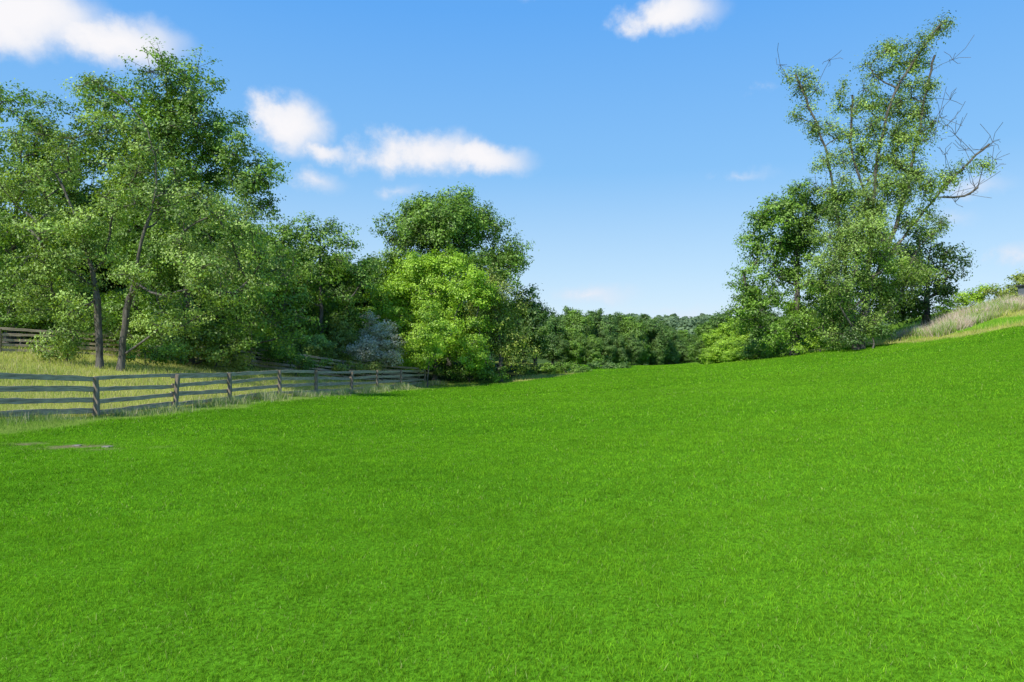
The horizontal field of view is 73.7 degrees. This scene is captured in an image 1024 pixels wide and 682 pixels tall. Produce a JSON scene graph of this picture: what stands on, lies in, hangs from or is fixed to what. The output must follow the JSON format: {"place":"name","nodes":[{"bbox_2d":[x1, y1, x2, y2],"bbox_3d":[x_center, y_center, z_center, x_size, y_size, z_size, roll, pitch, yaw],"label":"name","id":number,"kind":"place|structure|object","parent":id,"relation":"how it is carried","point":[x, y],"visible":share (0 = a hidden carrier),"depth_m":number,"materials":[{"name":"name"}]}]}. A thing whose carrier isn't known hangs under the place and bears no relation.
{"place":"outdoors","nodes":[
{"label":"outdoors","id":0,"kind":"place"},
{"bbox_2d":[0,309,1023,681],"bbox_3d":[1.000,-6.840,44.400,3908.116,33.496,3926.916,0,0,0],"label":"ground","id":1,"kind":"structure","parent":0,"point":[552,651],"depth_m":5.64,"materials":[{"name":"green plant"}]},
{"bbox_2d":[0,215,46,263],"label":"tree","id":2,"kind":"object","parent":1,"relation":"on","point":[28,243],"visible":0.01,"depth_m":53.02,"materials":[{"name":"green plant"}]},
{"bbox_2d":[2,282,60,337],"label":"tree","id":3,"kind":"object","parent":1,"relation":"on","point":[26,332],"visible":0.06,"depth_m":44.02,"materials":[{"name":"green plant"}]},
{"bbox_2d":[0,297,80,343],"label":"shrub","id":4,"kind":"object","parent":1,"relation":"on","point":[6,319],"visible":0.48,"depth_m":38.08,"materials":[{"name":"green plant"}]},
{"bbox_2d":[0,78,111,343],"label":"tree","id":5,"kind":"object","parent":1,"relation":"on","point":[14,244],"visible":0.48,"depth_m":39.12,"materials":[{"name":"green plant"}]},
{"bbox_2d":[18,302,117,362],"bbox_3d":[-20.185,-0.472,30.621,3.800,3.122,3.739,0,0,0],"label":"shrub","id":6,"kind":"object","parent":1,"relation":"on","point":[67,345],"visible":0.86,"depth_m":30.49,"materials":[{"name":"green plant"}]},
{"bbox_2d":[38,263,104,325],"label":"tree","id":7,"kind":"object","parent":1,"relation":"on","point":[69,286],"visible":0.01,"depth_m":49.31,"materials":[{"name":"green plant"}]},
{"bbox_2d":[33,200,120,293],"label":"tree","id":8,"kind":"object","parent":1,"relation":"on","point":[104,289],"visible":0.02,"depth_m":59.36,"materials":[{"name":"green plant"}]},
{"bbox_2d":[57,287,119,341],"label":"tree","id":9,"kind":"object","parent":1,"relation":"on","point":[89,295],"visible":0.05,"depth_m":45.64,"materials":[{"name":"green plant"}]},
{"bbox_2d":[25,174,176,302],"bbox_3d":[-32.202,-7.295,54.930,12.087,13.408,11.167,0,0,-18],"label":"tree","id":10,"kind":"object","parent":1,"relation":"on","point":[105,270],"visible":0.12,"depth_m":53.53,"materials":[{"name":"green plant"}]},
{"bbox_2d":[74,290,151,353],"bbox_3d":[-22.894,-0.879,38.838,6.506,4.115,3.474,0,0,18],"label":"shrub","id":11,"kind":"object","parent":1,"relation":"on","point":[118,323],"visible":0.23,"depth_m":38.23,"materials":[{"name":"green plant"}]},
{"bbox_2d":[109,283,157,335],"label":"tree","id":12,"kind":"object","parent":1,"relation":"on","point":[124,291],"visible":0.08,"depth_m":47.45,"materials":[{"name":"green plant"}]},
{"bbox_2d":[0,71,303,370],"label":"tree","id":13,"kind":"object","parent":1,"relation":"on","point":[198,281],"visible":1,"depth_m":29.66,"materials":[{"name":"green plant"}]},
{"bbox_2d":[115,336,198,367],"bbox_3d":[-17.037,0.483,33.215,3.781,1.763,2.542,0,0,0],"label":"shrub","id":14,"kind":"object","parent":1,"relation":"on","point":[162,355],"visible":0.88,"depth_m":32.92,"materials":[{"name":"green plant"}]},
{"bbox_2d":[141,175,213,332],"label":"tree","id":15,"kind":"object","parent":1,"relation":"on","point":[168,184],"depth_m":59.26,"materials":[{"name":"green plant"}]},
{"bbox_2d":[130,206,231,305],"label":"tree","id":16,"kind":"object","parent":1,"relation":"on","point":[212,250],"visible":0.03,"depth_m":54.02,"materials":[{"name":"green plant"}]},
{"bbox_2d":[109,308,253,362],"bbox_3d":[-17.710,-0.295,36.261,7.489,3.164,4.147,0,0,0],"label":"shrub","id":17,"kind":"object","parent":1,"relation":"on","point":[209,350],"visible":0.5,"depth_m":36.11,"materials":[{"name":"green plant"}]},
{"bbox_2d":[166,289,204,342],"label":"tree","id":18,"kind":"object","parent":1,"relation":"on","point":[183,303],"visible":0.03,"depth_m":49.42,"materials":[{"name":"green plant"}]},
{"bbox_2d":[52,34,327,365],"bbox_3d":[-17.697,-7.449,38.811,15.643,17.854,10.126,0,0,0],"label":"tree","id":19,"kind":"object","parent":1,"relation":"on","point":[175,122],"visible":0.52,"depth_m":37.15,"materials":[{"name":"green plant"}]},
{"bbox_2d":[0,327,419,382],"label":"wooden fence","id":20,"kind":"object","parent":1,"relation":"on","point":[93,348],"visible":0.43,"depth_m":41.55,"materials":[{"name":"grey wood"}]},
{"bbox_2d":[0,370,425,416],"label":"wooden fence","id":21,"kind":"object","parent":1,"relation":"on","point":[97,401],"visible":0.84,"depth_m":21.87,"materials":[{"name":"grey wood"}]},
{"bbox_2d":[195,346,259,371],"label":"shrub","id":22,"kind":"object","parent":1,"relation":"on","point":[240,364],"visible":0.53,"depth_m":38.04,"materials":[{"name":"green plant"}]},
{"bbox_2d":[199,282,272,355],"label":"tree","id":23,"kind":"object","parent":1,"relation":"on","point":[237,317],"visible":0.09,"depth_m":48.56,"materials":[{"name":"green plant"}]},
{"bbox_2d":[179,219,303,297],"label":"tree","id":24,"kind":"object","parent":1,"relation":"on","point":[242,241],"depth_m":57.86,"materials":[{"name":"green plant"}]},
{"bbox_2d":[215,319,297,362],"bbox_3d":[-16.441,0.098,42.823,5.965,3.051,3.933,0,0,22],"label":"shrub","id":25,"kind":"object","parent":1,"relation":"on","point":[269,352],"visible":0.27,"depth_m":42.53,"materials":[{"name":"green plant"}]},
{"bbox_2d":[218,229,335,311],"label":"tree","id":26,"kind":"object","parent":1,"relation":"on","point":[315,273],"visible":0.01,"depth_m":55.30,"materials":[{"name":"green plant"}]},
{"bbox_2d":[261,291,312,359],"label":"tree","id":27,"kind":"object","parent":1,"relation":"on","point":[293,311],"visible":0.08,"depth_m":50.84,"materials":[{"name":"green plant"}]},
{"bbox_2d":[259,333,339,361],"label":"shrub","id":28,"kind":"object","parent":1,"relation":"on","point":[320,346],"visible":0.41,"depth_m":45.47,"materials":[{"name":"green plant"}]},
{"bbox_2d":[272,350,332,375],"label":"shrub","id":29,"kind":"object","parent":1,"relation":"on","point":[302,361],"visible":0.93,"depth_m":41.93,"materials":[{"name":"green plant"}]},
{"bbox_2d":[239,210,384,370],"bbox_3d":[-14.685,-3.560,50.643,10.807,11.572,8.252,0,0,0],"label":"tree","id":30,"kind":"object","parent":1,"relation":"on","point":[340,271],"visible":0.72,"depth_m":49.25,"materials":[{"name":"green plant"}]},
{"bbox_2d":[283,244,350,334],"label":"tree","id":31,"kind":"object","parent":1,"relation":"on","point":[304,258],"visible":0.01,"depth_m":62.70,"materials":[{"name":"green plant"}]},
{"bbox_2d":[299,317,370,375],"bbox_3d":[-12.488,0.431,48.669,5.270,4.323,3.662,0,0,-36],"label":"shrub","id":32,"kind":"object","parent":1,"relation":"on","point":[337,353],"visible":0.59,"depth_m":48.61,"materials":[{"name":"green plant"}]},
{"bbox_2d":[295,251,386,358],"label":"tree","id":33,"kind":"object","parent":1,"relation":"on","point":[364,303],"visible":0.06,"depth_m":58.62,"materials":[{"name":"green plant"}]},
{"bbox_2d":[325,356,385,376],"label":"shrub","id":34,"kind":"object","parent":1,"relation":"on","point":[339,366],"visible":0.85,"depth_m":46.46,"materials":[{"name":"green plant"}]},
{"bbox_2d":[335,306,407,370],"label":"tree","id":35,"kind":"object","parent":1,"relation":"on","point":[360,310],"visible":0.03,"depth_m":55.49,"materials":[{"name":"green plant"}]},
{"bbox_2d":[347,251,400,339],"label":"tree","id":36,"kind":"object","parent":1,"relation":"on","point":[372,272],"visible":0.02,"depth_m":67.93,"materials":[{"name":"green plant"}]},
{"bbox_2d":[343,310,406,374],"bbox_3d":[-9.583,0.369,48.378,4.468,5.204,4.485,0,0,0],"label":"shrub","id":37,"kind":"object","parent":1,"relation":"on","point":[371,345],"visible":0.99,"depth_m":47.88,"materials":[{"name":"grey plant"}]},
{"bbox_2d":[370,276,416,365],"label":"tree","id":38,"kind":"object","parent":1,"relation":"on","point":[380,283],"visible":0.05,"depth_m":64.38,"materials":[{"name":"green plant"}]},
{"bbox_2d":[357,244,501,380],"bbox_3d":[-6.453,-2.176,54.082,11.447,11.017,8.032,0,0,0],"label":"tree","id":39,"kind":"object","parent":1,"relation":"on","point":[398,292],"visible":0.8,"depth_m":52.99,"materials":[{"name":"green plant"}]},
{"bbox_2d":[403,298,460,386],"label":"tree","id":40,"kind":"object","parent":1,"relation":"on","point":[423,358],"visible":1,"depth_m":48.18,"materials":[{"name":"green plant"}]},
{"bbox_2d":[367,183,533,366],"bbox_3d":[-5.950,-5.727,62.395,13.446,17.707,12.406,0,0,-38],"label":"tree","id":41,"kind":"object","parent":1,"relation":"on","point":[458,223],"visible":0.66,"depth_m":60.62,"materials":[{"name":"green plant"}]},
{"bbox_2d":[432,359,510,382],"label":"shrub","id":42,"kind":"object","parent":1,"relation":"on","point":[452,371],"visible":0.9,"depth_m":53.77,"materials":[{"name":"green plant"}]},
{"bbox_2d":[459,289,515,352],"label":"tree","id":43,"kind":"object","parent":1,"relation":"on","point":[492,323],"depth_m":73.24,"materials":[{"name":"green plant"}]},
{"bbox_2d":[453,263,541,381],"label":"tree","id":44,"kind":"object","parent":1,"relation":"on","point":[502,317],"visible":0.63,"depth_m":54.93,"materials":[{"name":"green plant"}]},
{"bbox_2d":[0,305,1023,435],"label":"meadow grass","id":45,"kind":"structure","parent":1,"relation":"on","point":[269,395],"depth_m":28.78,"materials":[{"name":"plant"}]},
{"bbox_2d":[505,283,558,370],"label":"tree","id":46,"kind":"object","parent":1,"relation":"on","point":[536,315],"visible":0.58,"depth_m":63.09,"materials":[{"name":"green plant"}]},
{"bbox_2d":[538,312,565,363],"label":"tree","id":47,"kind":"object","parent":1,"relation":"on","point":[558,327],"visible":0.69,"depth_m":86.97,"materials":[{"name":"green plant"}]},
{"bbox_2d":[515,359,592,374],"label":"shrub","id":48,"kind":"object","parent":1,"relation":"on","point":[560,367],"visible":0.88,"depth_m":63.06,"materials":[{"name":"green plant"}]},
{"bbox_2d":[548,332,569,362],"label":"tree","id":49,"kind":"object","parent":1,"relation":"on","point":[564,343],"visible":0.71,"depth_m":86.62,"materials":[{"name":"green plant"}]},
{"bbox_2d":[557,306,581,361],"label":"tree","id":50,"kind":"object","parent":1,"relation":"on","point":[562,318],"visible":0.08,"depth_m":95.94,"materials":[{"name":"green plant"}]},
{"bbox_2d":[564,328,588,364],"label":"tree","id":51,"kind":"object","parent":1,"relation":"on","point":[576,344],"visible":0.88,"depth_m":87.22,"materials":[{"name":"green plant"}]},
{"bbox_2d":[561,309,599,364],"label":"tree","id":52,"kind":"object","parent":1,"relation":"on","point":[580,323],"visible":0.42,"depth_m":91.27,"materials":[{"name":"green plant"}]},
{"bbox_2d":[581,335,605,363],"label":"tree","id":53,"kind":"object","parent":1,"relation":"on","point":[593,351],"visible":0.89,"depth_m":87.09,"materials":[{"name":"green plant"}]},
{"bbox_2d":[585,308,623,364],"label":"tree","id":54,"kind":"object","parent":1,"relation":"on","point":[600,323],"visible":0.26,"depth_m":93.42,"materials":[{"name":"green plant"}]},
{"bbox_2d":[598,330,617,361],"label":"tree","id":55,"kind":"object","parent":1,"relation":"on","point":[609,352],"visible":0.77,"depth_m":90.45,"materials":[{"name":"green plant"}]},
{"bbox_2d":[587,358,632,368],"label":"shrub","id":56,"kind":"object","parent":1,"relation":"on","point":[593,364],"visible":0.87,"depth_m":73.09,"materials":[{"name":"green plant"}]},
{"bbox_2d":[608,314,622,362],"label":"tree","id":57,"kind":"object","parent":1,"relation":"on","point":[612,318],"visible":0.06,"depth_m":97.63,"materials":[{"name":"green plant"}]},
{"bbox_2d":[613,334,628,362],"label":"tree","id":58,"kind":"object","parent":1,"relation":"on","point":[620,345],"visible":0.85,"depth_m":91.29,"materials":[{"name":"green plant"}]},
{"bbox_2d":[614,312,628,333],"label":"tree","id":59,"kind":"object","parent":1,"relation":"on","point":[619,319],"visible":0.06,"depth_m":99.05,"materials":[{"name":"green plant"}]},
{"bbox_2d":[624,332,645,364],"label":"tree","id":60,"kind":"object","parent":1,"relation":"on","point":[635,351],"visible":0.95,"depth_m":93.11,"materials":[{"name":"green plant"}]},
{"bbox_2d":[618,316,652,364],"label":"tree","id":61,"kind":"object","parent":1,"relation":"on","point":[639,330],"visible":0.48,"depth_m":95.95,"materials":[{"name":"green plant"}]},
{"bbox_2d":[636,313,653,364],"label":"tree","id":62,"kind":"object","parent":1,"relation":"on","point":[644,316],"visible":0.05,"depth_m":100.60,"materials":[{"name":"green plant"}]},
{"bbox_2d":[649,337,666,364],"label":"tree","id":63,"kind":"object","parent":1,"relation":"on","point":[654,341],"visible":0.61,"depth_m":97.15,"materials":[{"name":"green plant"}]},
{"bbox_2d":[642,317,674,364],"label":"tree","id":64,"kind":"object","parent":1,"relation":"on","point":[661,333],"visible":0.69,"depth_m":97.59,"materials":[{"name":"green plant"}]},
{"bbox_2d":[659,321,667,364],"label":"tree","id":65,"kind":"object","parent":1,"relation":"on","point":[660,322],"visible":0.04,"depth_m":102.97,"materials":[{"name":"green plant"}]},
{"bbox_2d":[664,328,680,363],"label":"tree","id":66,"kind":"object","parent":1,"relation":"on","point":[673,357],"visible":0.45,"depth_m":100.48,"materials":[{"name":"green plant"}]},
{"bbox_2d":[662,326,688,363],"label":"tree","id":67,"kind":"object","parent":1,"relation":"on","point":[683,340],"depth_m":121.42,"materials":[{"name":"green plant"}]},
{"bbox_2d":[441,313,921,360],"bbox_3d":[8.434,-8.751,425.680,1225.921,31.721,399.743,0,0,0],"label":"distant wood","id":68,"kind":"object","parent":1,"relation":"on","point":[676,322],"visible":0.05,"depth_m":419.00,"materials":[{"name":"green plant"}]},
{"bbox_2d":[675,339,687,362],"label":"tree","id":69,"kind":"object","parent":1,"relation":"on","point":[681,347],"visible":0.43,"depth_m":108.67,"materials":[{"name":"green plant"}]},
{"bbox_2d":[678,330,695,362],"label":"tree","id":70,"kind":"object","parent":1,"relation":"on","point":[683,334],"visible":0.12,"depth_m":127.33,"materials":[{"name":"green plant"}]},
{"bbox_2d":[684,345,692,362],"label":"tree","id":71,"kind":"object","parent":1,"relation":"on","point":[687,358],"visible":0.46,"depth_m":107.69,"materials":[{"name":"green plant"}]},
{"bbox_2d":[685,328,697,346],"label":"tree","id":72,"kind":"object","parent":1,"relation":"on","point":[688,340],"visible":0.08,"depth_m":118.34,"materials":[{"name":"green plant"}]},
{"bbox_2d":[687,333,714,364],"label":"tree","id":73,"kind":"object","parent":1,"relation":"on","point":[698,347],"visible":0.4,"depth_m":77.16,"materials":[{"name":"green plant"}]},
{"bbox_2d":[689,319,719,363],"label":"tree","id":74,"kind":"object","parent":1,"relation":"on","point":[705,328],"visible":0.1,"depth_m":81.99,"materials":[{"name":"green plant"}]},
{"bbox_2d":[698,327,729,363],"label":"tree","id":75,"kind":"object","parent":1,"relation":"on","point":[716,335],"visible":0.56,"depth_m":73.62,"materials":[{"name":"green plant"}]},
{"bbox_2d":[708,309,733,363],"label":"tree","id":76,"kind":"object","parent":1,"relation":"on","point":[714,323],"visible":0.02,"depth_m":76.99,"materials":[{"name":"green plant"}]},
{"bbox_2d":[706,316,756,362],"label":"tree","id":77,"kind":"object","parent":1,"relation":"on","point":[720,347],"visible":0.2,"depth_m":71.65,"materials":[{"name":"green plant"}]},
{"bbox_2d":[720,336,750,362],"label":"tree","id":78,"kind":"object","parent":1,"relation":"on","point":[731,345],"visible":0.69,"depth_m":67.55,"materials":[{"name":"green plant"}]},
{"bbox_2d":[743,307,781,358],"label":"tree","id":79,"kind":"object","parent":1,"relation":"on","point":[752,335],"visible":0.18,"depth_m":68.50,"materials":[{"name":"green plant"}]},
{"bbox_2d":[733,333,812,359],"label":"shrub","id":80,"kind":"object","parent":1,"relation":"on","point":[747,351],"visible":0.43,"depth_m":51.41,"materials":[{"name":"green plant"}]},
{"bbox_2d":[719,176,854,355],"bbox_3d":[19.771,-5.350,48.826,10.219,12.843,6.798,0,0,0],"label":"tree","id":81,"kind":"object","parent":1,"relation":"on","point":[792,243],"visible":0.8,"depth_m":48.32,"materials":[{"name":"green plant"}]},
{"bbox_2d":[773,301,830,354],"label":"tree","id":82,"kind":"object","parent":1,"relation":"on","point":[812,334],"visible":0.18,"depth_m":64.65,"materials":[{"name":"green plant"}]},
{"bbox_2d":[783,334,841,354],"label":"shrub","id":83,"kind":"object","parent":1,"relation":"on","point":[803,350],"visible":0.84,"depth_m":47.19,"materials":[{"name":"green plant"}]},
{"bbox_2d":[824,301,856,336],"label":"tree","id":84,"kind":"object","parent":1,"relation":"on","point":[838,325],"visible":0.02,"depth_m":67.98,"materials":[{"name":"green plant"}]},
{"bbox_2d":[831,323,900,348],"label":"shrub","id":85,"kind":"object","parent":1,"relation":"on","point":[886,331],"visible":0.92,"depth_m":42.86,"materials":[{"name":"green plant"}]},
{"bbox_2d":[775,7,1009,351],"bbox_3d":[24.288,-10.341,44.104,15.032,22.588,7.217,0,0,0],"label":"tree","id":86,"kind":"object","parent":1,"relation":"on","point":[868,282],"visible":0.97,"depth_m":43.74,"materials":[{"name":"green plant"}]},
{"bbox_2d":[859,223,976,326],"bbox_3d":[29.453,-4.875,50.264,7.524,7.930,7.268,0,0,0],"label":"tree","id":87,"kind":"object","parent":1,"relation":"on","point":[940,290],"visible":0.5,"depth_m":49.58,"materials":[{"name":"green plant"}]},
{"bbox_2d":[891,292,1023,340],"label":"plume grass","id":88,"kind":"structure","parent":1,"relation":"on","point":[959,320],"depth_m":43.70,"materials":[{"name":"beige plant"}]},
{"bbox_2d":[930,283,1001,317],"bbox_3d":[32.133,-2.773,48.412,5.065,2.893,2.919,0,0,0],"label":"shrub","id":89,"kind":"object","parent":1,"relation":"on","point":[971,297],"visible":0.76,"depth_m":48.12,"materials":[{"name":"green plant"}]},
{"bbox_2d":[973,269,1023,299],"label":"tree","id":90,"kind":"object","parent":1,"relation":"on","point":[1017,278],"visible":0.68,"depth_m":47.33,"materials":[{"name":"green plant"}]},
{"bbox_2d":[1015,285,1023,297],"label":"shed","id":91,"kind":"structure","parent":1,"relation":"on","point":[1020,289],"depth_m":46.02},
{"bbox_2d":[0,0,1023,318],"label":"sky","id":92,"kind":"structure","parent":0,"point":[631,142],"materials":[{"name":"blue"}]}
]}

